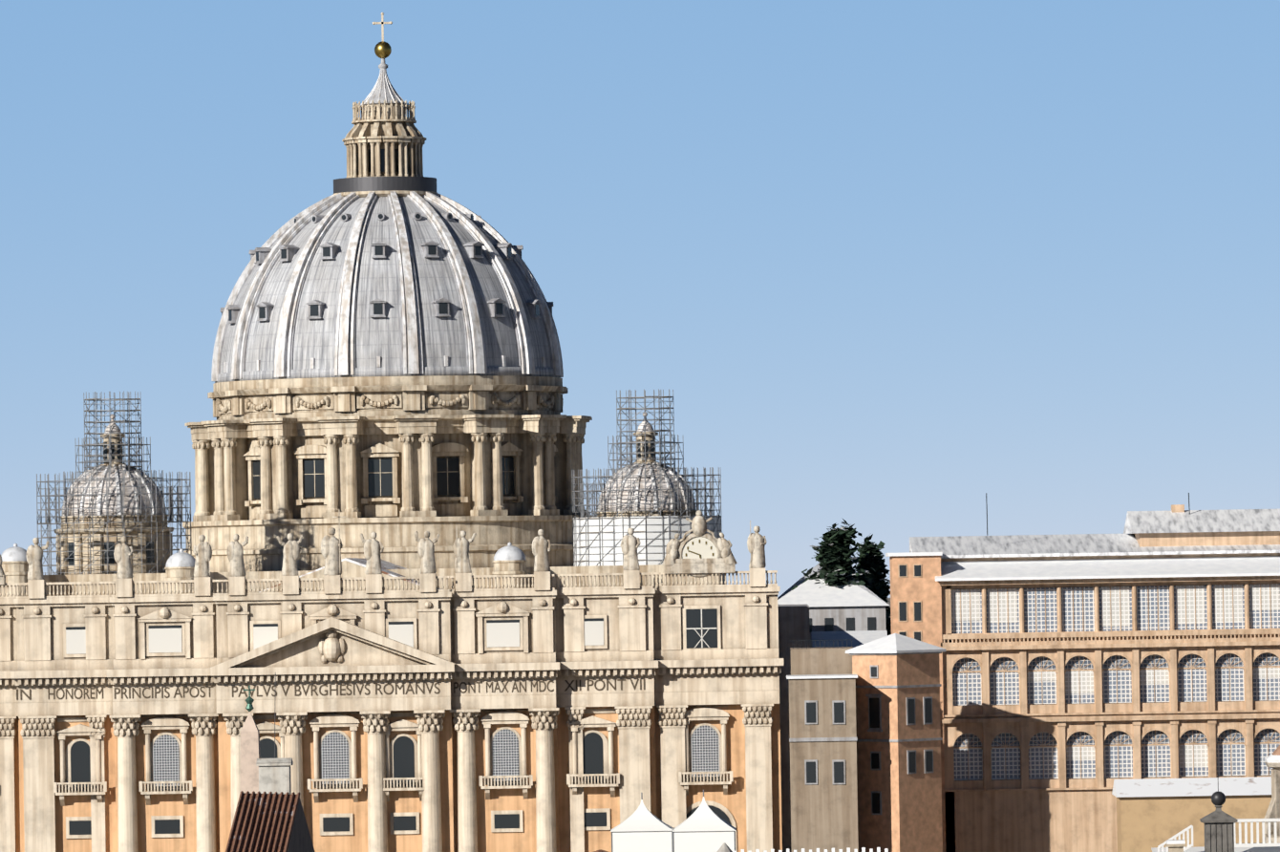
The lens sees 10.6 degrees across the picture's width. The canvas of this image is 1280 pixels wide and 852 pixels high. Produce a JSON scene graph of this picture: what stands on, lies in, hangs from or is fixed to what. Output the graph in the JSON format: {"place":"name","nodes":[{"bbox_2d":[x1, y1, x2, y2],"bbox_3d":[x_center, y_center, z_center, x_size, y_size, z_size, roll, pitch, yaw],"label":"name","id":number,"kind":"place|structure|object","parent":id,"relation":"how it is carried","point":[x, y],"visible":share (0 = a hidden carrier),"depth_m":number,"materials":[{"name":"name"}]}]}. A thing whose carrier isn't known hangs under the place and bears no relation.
{"place":"outdoors","nodes":[
{"label":"outdoors","id":0,"kind":"place"},
{"bbox_2d":[287,798,315,851],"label":"gable roof walls","id":1,"kind":"structure","parent":0,"point":[300,841],"depth_m":369.80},
{"bbox_2d":[228,792,297,851],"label":"gable roof pans","id":2,"kind":"object","parent":1,"relation":"on","point":[265,823],"depth_m":363.83,"materials":[{"name":"tile"}]},
{"bbox_2d":[225,790,299,851],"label":"gable roof cover tiles","id":3,"kind":"object","parent":2,"relation":"on","point":[263,822],"visible":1,"depth_m":363.60,"materials":[{"name":"brown tile"}]},
{"bbox_2d":[256,757,293,794],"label":"chimney","id":4,"kind":"object","parent":1,"relation":"on","point":[274,775],"visible":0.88,"depth_m":378.71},
{"bbox_2d":[274,672,276,758],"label":"pole","id":5,"kind":"object","parent":4,"relation":"on","point":[274,725],"visible":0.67,"depth_m":379.35,"materials":[{"name":"grey metal"}]},
{"bbox_2d":[0,0,1279,597],"label":"sky","id":6,"kind":"structure","parent":0,"point":[887,267],"materials":[{"name":"blue"}]},
{"bbox_2d":[597,431,696,517],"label":"minor dome drum","id":7,"kind":"object","parent":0,"point":[650,436],"visible":0.17,"depth_m":980.05,"materials":[{"name":"beige stone"}]},
{"bbox_2d":[636,440,654,457],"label":"lantern openings","id":8,"kind":"object","parent":7,"relation":"in","point":[639,449],"visible":0.21,"depth_m":982.79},
{"bbox_2d":[599,411,692,511],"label":"small dome roof","id":9,"kind":"structure","parent":7,"relation":"on","point":[649,493],"depth_m":978.73,"materials":[{"name":"grey metal"}]},
{"bbox_2d":[597,462,695,511],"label":"dome ribs","id":10,"kind":"object","parent":9,"relation":"attached to","point":[654,499],"visible":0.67,"depth_m":979.72,"materials":[{"name":"grey stone"}]},
{"bbox_2d":[716,842,732,851],"bbox_3d":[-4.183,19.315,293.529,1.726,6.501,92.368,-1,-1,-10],"label":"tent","id":11,"kind":"object","parent":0,"point":[724,847],"visible":1,"depth_m":248.21,"materials":[{"name":"white fabric"}]},
{"bbox_2d":[790,518,891,635],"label":"cedar","id":12,"kind":"object","parent":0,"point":[842,552],"depth_m":981.59,"materials":[{"name":"green plant"}]},
{"bbox_2d":[810,527,867,576],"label":"snowy cedar boughs","id":13,"kind":"object","parent":12,"relation":"attached to","point":[832,533],"depth_m":982.17,"materials":[{"name":"green plant"}]},
{"bbox_2d":[777,604,942,851],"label":"block","id":14,"kind":"structure","parent":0,"point":[908,819],"depth_m":848.83,"materials":[{"name":"brown paint"}]},
{"bbox_2d":[777,562,945,679],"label":"building roofs","id":15,"kind":"structure","parent":14,"relation":"on","point":[810,592],"depth_m":956.95,"materials":[{"name":"grey metal"}]},
{"bbox_2d":[792,617,932,813],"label":"building windows","id":16,"kind":"structure","parent":14,"relation":"attached to","point":[874,713],"depth_m":847.91,"materials":[{"name":"grey"}]},
{"bbox_2d":[853,533,891,633],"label":"cedar","id":17,"kind":"object","parent":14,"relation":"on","point":[880,587],"visible":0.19,"depth_m":991.69,"materials":[{"name":"green plant"}]},
{"bbox_2d":[859,542,890,630],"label":"snowy cedar boughs","id":18,"kind":"object","parent":17,"relation":"attached to","point":[872,558],"depth_m":992.21,"materials":[{"name":"green plant"}]},
{"bbox_2d":[889,555,945,851],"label":"building","id":19,"kind":"structure","parent":0,"point":[926,588],"depth_m":867.28,"materials":[{"name":"orange paint"}]},
{"bbox_2d":[898,492,1190,640],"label":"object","id":20,"kind":"object","parent":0,"point":[917,606],"visible":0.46,"depth_m":867.17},
{"bbox_2d":[897,504,1279,851],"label":"building facade","id":21,"kind":"structure","parent":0,"point":[1061,813],"depth_m":867.10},
{"bbox_2d":[885,552,1279,581],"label":"snowy palace roofs","id":22,"kind":"structure","parent":21,"relation":"on","point":[1111,568],"depth_m":868.94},
{"bbox_2d":[909,509,1279,558],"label":"roof","id":23,"kind":"structure","parent":21,"relation":"on","point":[1125,543],"depth_m":880.38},
{"bbox_2d":[950,583,1279,780],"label":"windows","id":24,"kind":"structure","parent":21,"relation":"in","point":[1158,758],"depth_m":868.04,"materials":[{"name":"grey glass"}]},
{"bbox_2d":[951,583,1279,767],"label":"window blinds","id":25,"kind":"object","parent":24,"relation":"attached to","point":[1082,682],"visible":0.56,"depth_m":868.04,"materials":[{"name":"white fabric"}]},
{"bbox_2d":[952,652,1279,746],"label":"palace fan lights","id":26,"kind":"object","parent":21,"relation":"in","point":[1153,660],"visible":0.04,"depth_m":867.98},
{"bbox_2d":[1166,839,1185,844],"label":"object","id":27,"kind":"structure","parent":0,"point":[1174,842],"depth_m":192.25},
{"bbox_2d":[1151,818,1279,851],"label":"railing","id":28,"kind":"object","parent":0,"point":[1251,846],"visible":0.69,"depth_m":202.11,"materials":[{"name":"white paint"}]},
{"bbox_2d":[1199,805,1237,851],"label":"ball finial pier","id":29,"kind":"structure","parent":0,"point":[1219,828],"depth_m":197.76,"materials":[{"name":"grey stone"}]},
{"bbox_2d":[1211,735,1225,805],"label":"ball finial","id":30,"kind":"object","parent":29,"relation":"on","point":[1218,798],"visible":0.92,"depth_m":198.06,"materials":[{"name":"black metal"}]},
{"bbox_2d":[1263,754,1279,762],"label":"roof cupola snow","id":31,"kind":"structure","parent":0,"point":[1272,758],"depth_m":207.60,"materials":[{"name":"white snow"}]},
{"bbox_2d":[1264,762,1279,843],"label":"stone roof cupola","id":32,"kind":"object","parent":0,"point":[1273,810],"visible":0.62,"depth_m":207.68,"materials":[{"name":"beige stone"}]},
{"bbox_2d":[1272,745,1279,755],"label":"cupola bell","id":33,"kind":"object","parent":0,"point":[1276,752],"visible":0.5,"depth_m":207.81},
{"bbox_3d":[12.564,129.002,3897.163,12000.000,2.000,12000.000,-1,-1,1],"label":"ground","id":34,"kind":"structure","parent":0,"visible":0},
{"bbox_2d":[239,711,260,793],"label":"obelisk","id":35,"kind":"object","parent":34,"relation":"on","point":[249,752],"visible":0.47,"depth_m":745.89,"materials":[{"name":"stone"}]},
{"bbox_2d":[243,685,255,711],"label":"obelisk finial","id":36,"kind":"object","parent":35,"relation":"on","point":[249,700],"visible":0.92,"depth_m":746.79,"materials":[{"name":"green metal"}]},
{"bbox_2d":[43,560,725,596],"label":"balustrade","id":37,"kind":"object","parent":34,"relation":"on","point":[351,569],"visible":0.08,"depth_m":943.91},
{"bbox_2d":[53,433,173,575],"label":"small dome drum","id":38,"kind":"object","parent":37,"relation":"on","point":[113,529],"visible":0.48,"depth_m":978.07,"materials":[{"name":"beige stone"}]},
{"bbox_2d":[67,442,154,565],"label":"small dome openings","id":39,"kind":"object","parent":38,"relation":"in","point":[149,558],"visible":0.35,"depth_m":979.18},
{"bbox_2d":[64,414,161,515],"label":"small dome roof","id":40,"kind":"structure","parent":38,"relation":"on","point":[112,426],"depth_m":979.87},
{"bbox_2d":[61,464,166,515],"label":"dome ribs","id":41,"kind":"object","parent":40,"relation":"attached to","point":[118,503],"visible":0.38,"depth_m":980.93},
{"bbox_2d":[36,390,191,575],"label":"minor dome scaffold tubes","id":42,"kind":"object","parent":37,"relation":"on","point":[179,493],"visible":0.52,"depth_m":981.19},
{"bbox_2d":[42,398,191,565],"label":"scaffold planks","id":43,"kind":"object","parent":42,"relation":"on","point":[112,455],"visible":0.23,"depth_m":981.37,"materials":[{"name":"brown wood"}]},
{"bbox_2d":[0,559,528,597],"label":"cupola drums","id":44,"kind":"object","parent":37,"relation":"on","point":[15,571],"visible":0.67,"depth_m":937.67,"materials":[{"name":"stone"}]},
{"bbox_2d":[0,542,526,567],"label":"small cupola roofs","id":45,"kind":"structure","parent":44,"relation":"on","point":[181,558],"depth_m":938.07,"materials":[{"name":"grey metal"}]},
{"bbox_2d":[258,557,441,592],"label":"nave roof","id":46,"kind":"structure","parent":37,"relation":"on","point":[385,565],"depth_m":934.22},
{"bbox_2d":[182,375,594,572],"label":"dome drum","id":47,"kind":"object","parent":37,"relation":"on","point":[414,428],"visible":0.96,"depth_m":1015.73,"materials":[{"name":"stone"}]},
{"bbox_2d":[253,457,513,498],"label":"drum windows","id":48,"kind":"structure","parent":47,"relation":"in","point":[376,467],"depth_m":1015.82,"materials":[{"name":"black glass"}]},
{"bbox_2d":[214,58,560,383],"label":"dome roof","id":49,"kind":"structure","parent":47,"relation":"on","point":[378,278],"depth_m":1020.68,"materials":[{"name":"grey metal"}]},
{"bbox_2d":[332,12,437,197],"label":"dome lantern","id":50,"kind":"object","parent":49,"relation":"on","point":[390,128],"visible":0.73,"depth_m":1036.45,"materials":[{"name":"stone"}]},
{"bbox_2d":[374,41,391,58],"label":"ball","id":51,"kind":"object","parent":50,"relation":"on","point":[382,49],"visible":0.98,"depth_m":1039.92,"materials":[{"name":"gold metal"}]},
{"bbox_2d":[333,176,436,193],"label":"lantern base ring","id":52,"kind":"object","parent":50,"relation":"attached to","point":[385,183],"visible":0.69,"depth_m":1033.60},
{"bbox_2d":[218,195,553,374],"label":"dome ribs","id":53,"kind":"object","parent":49,"relation":"attached to","point":[469,246],"visible":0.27,"depth_m":1024.41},
{"bbox_2d":[221,149,552,320],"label":"dormer openings","id":54,"kind":"object","parent":49,"relation":"in","point":[377,308],"visible":0.21,"depth_m":1023.00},
{"bbox_2d":[211,68,563,381],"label":"dome ribs","id":55,"kind":"object","parent":49,"relation":"attached to","point":[283,354],"visible":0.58,"depth_m":1024.49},
{"bbox_2d":[571,388,722,566],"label":"minor dome scaffold tubes","id":56,"kind":"object","parent":37,"relation":"on","point":[660,442],"visible":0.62,"depth_m":980.26},
{"bbox_2d":[573,515,721,566],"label":"scaffold sheeting","id":57,"kind":"object","parent":56,"relation":"attached to","point":[652,552],"visible":0.17,"depth_m":974.26,"materials":[{"name":"white fabric"}]},
{"bbox_2d":[573,397,721,561],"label":"scaffold planks","id":58,"kind":"object","parent":56,"relation":"on","point":[655,463],"visible":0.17,"depth_m":980.59,"materials":[{"name":"wood"}]},
{"bbox_2d":[0,568,783,851],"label":"basilica facade","id":59,"kind":"structure","parent":34,"relation":"on","point":[332,633],"depth_m":896.86,"materials":[{"name":"beige stone"}]},
{"bbox_2d":[16,688,31,700],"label":"inscription","id":60,"kind":"object","parent":59,"relation":"attached to","point":[25,693],"visible":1,"depth_m":898.48,"materials":[{"name":"brown"}]},
{"bbox_2d":[47,687,103,699],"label":"inscription","id":61,"kind":"object","parent":59,"relation":"attached to","point":[74,693],"visible":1,"depth_m":898.36,"materials":[{"name":"brown"}]},
{"bbox_2d":[114,685,213,698],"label":"inscription","id":62,"kind":"object","parent":59,"relation":"attached to","point":[156,692],"visible":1,"depth_m":895.78,"materials":[{"name":"brown"}]},
{"bbox_2d":[232,682,439,697],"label":"inscription","id":63,"kind":"object","parent":59,"relation":"attached to","point":[330,690],"visible":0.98,"depth_m":893.89,"materials":[{"name":"brown"}]},
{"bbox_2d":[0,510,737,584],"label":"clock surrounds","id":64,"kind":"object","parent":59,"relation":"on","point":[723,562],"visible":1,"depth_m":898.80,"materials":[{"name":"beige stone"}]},
{"bbox_2d":[682,536,717,558],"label":"clock faces","id":65,"kind":"object","parent":64,"relation":"in","point":[703,549],"visible":0.65,"depth_m":899.26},
{"bbox_2d":[685,539,713,558],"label":"clock markings","id":66,"kind":"object","parent":65,"relation":"attached to","point":[694,552],"visible":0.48,"depth_m":899.20,"materials":[{"name":"black metal"}]},
{"bbox_2d":[25,509,767,579],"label":"statues","id":67,"kind":"object","parent":59,"relation":"on","point":[331,544],"visible":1,"depth_m":896.51,"materials":[{"name":"stone"}]},
{"bbox_2d":[14,704,782,851],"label":"facade wall","id":68,"kind":"structure","parent":59,"relation":"attached to","point":[733,801],"depth_m":897.47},
{"bbox_2d":[65,608,730,834],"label":"facade openings","id":69,"kind":"object","parent":59,"relation":"in","point":[403,757],"visible":0.54,"depth_m":897.82,"materials":[{"name":"black glass"}]},
{"bbox_2d":[65,609,717,654],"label":"attic window panels","id":70,"kind":"object","parent":69,"relation":"in","point":[498,634],"visible":0.6,"depth_m":897.54,"materials":[{"name":"beige stone"}]},
{"bbox_2d":[152,725,719,789],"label":"arched window surrounds","id":71,"kind":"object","parent":59,"relation":"in","point":[335,757],"depth_m":896.65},
{"bbox_2d":[453,681,554,693],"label":"inscription","id":72,"kind":"object","parent":59,"relation":"attached to","point":[496,688],"visible":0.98,"depth_m":895.03,"materials":[{"name":"brown"}]},
{"bbox_2d":[564,679,644,690],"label":"inscription","id":73,"kind":"object","parent":59,"relation":"attached to","point":[608,682],"visible":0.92,"depth_m":897.20,"materials":[{"name":"brown"}]},
{"bbox_2d":[610,796,736,851],"bbox_3d":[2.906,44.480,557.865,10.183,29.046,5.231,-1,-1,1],"label":"tent canopies","id":74,"kind":"object","parent":34,"relation":"on","point":[703,827],"visible":0.9,"depth_m":555.71,"materials":[{"name":"white fabric"}]},
{"bbox_2d":[611,789,735,851],"bbox_3d":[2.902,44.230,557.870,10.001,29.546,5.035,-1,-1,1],"label":"tent poles","id":75,"kind":"object","parent":74,"relation":"attached to","point":[672,845],"visible":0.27,"depth_m":555.62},
{"bbox_2d":[789,646,858,851],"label":"building","id":76,"kind":"structure","parent":34,"relation":"on","point":[823,813],"depth_m":841.72,"materials":[{"name":"paint"}]},
{"bbox_2d":[1116,794,1271,851],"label":"wall","id":77,"kind":"structure","parent":34,"relation":"on","point":[1145,823],"depth_m":834.84,"materials":[{"name":"paint"}]},
{"bbox_2d":[1111,776,1271,797],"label":"tile roof","id":78,"kind":"structure","parent":77,"relation":"on","point":[1185,787],"depth_m":837.14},
{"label":"ochre wall","id":79,"kind":"object","parent":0,"visible":0},
{"bbox_2d":[1166,843,1185,851],"bbox_3d":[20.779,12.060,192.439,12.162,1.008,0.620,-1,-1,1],"label":"chimney","id":80,"kind":"object","parent":79,"relation":"attached to","point":[1179,847],"depth_m":192.29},
{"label":"snowy flat roof","id":81,"kind":"object","parent":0,"visible":0},
{"bbox_2d":[733,847,888,851],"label":"roof picket screen","id":82,"kind":"object","parent":81,"relation":"on","point":[841,850],"visible":0.92,"depth_m":298.18,"materials":[{"name":"white paint"}]}
]}

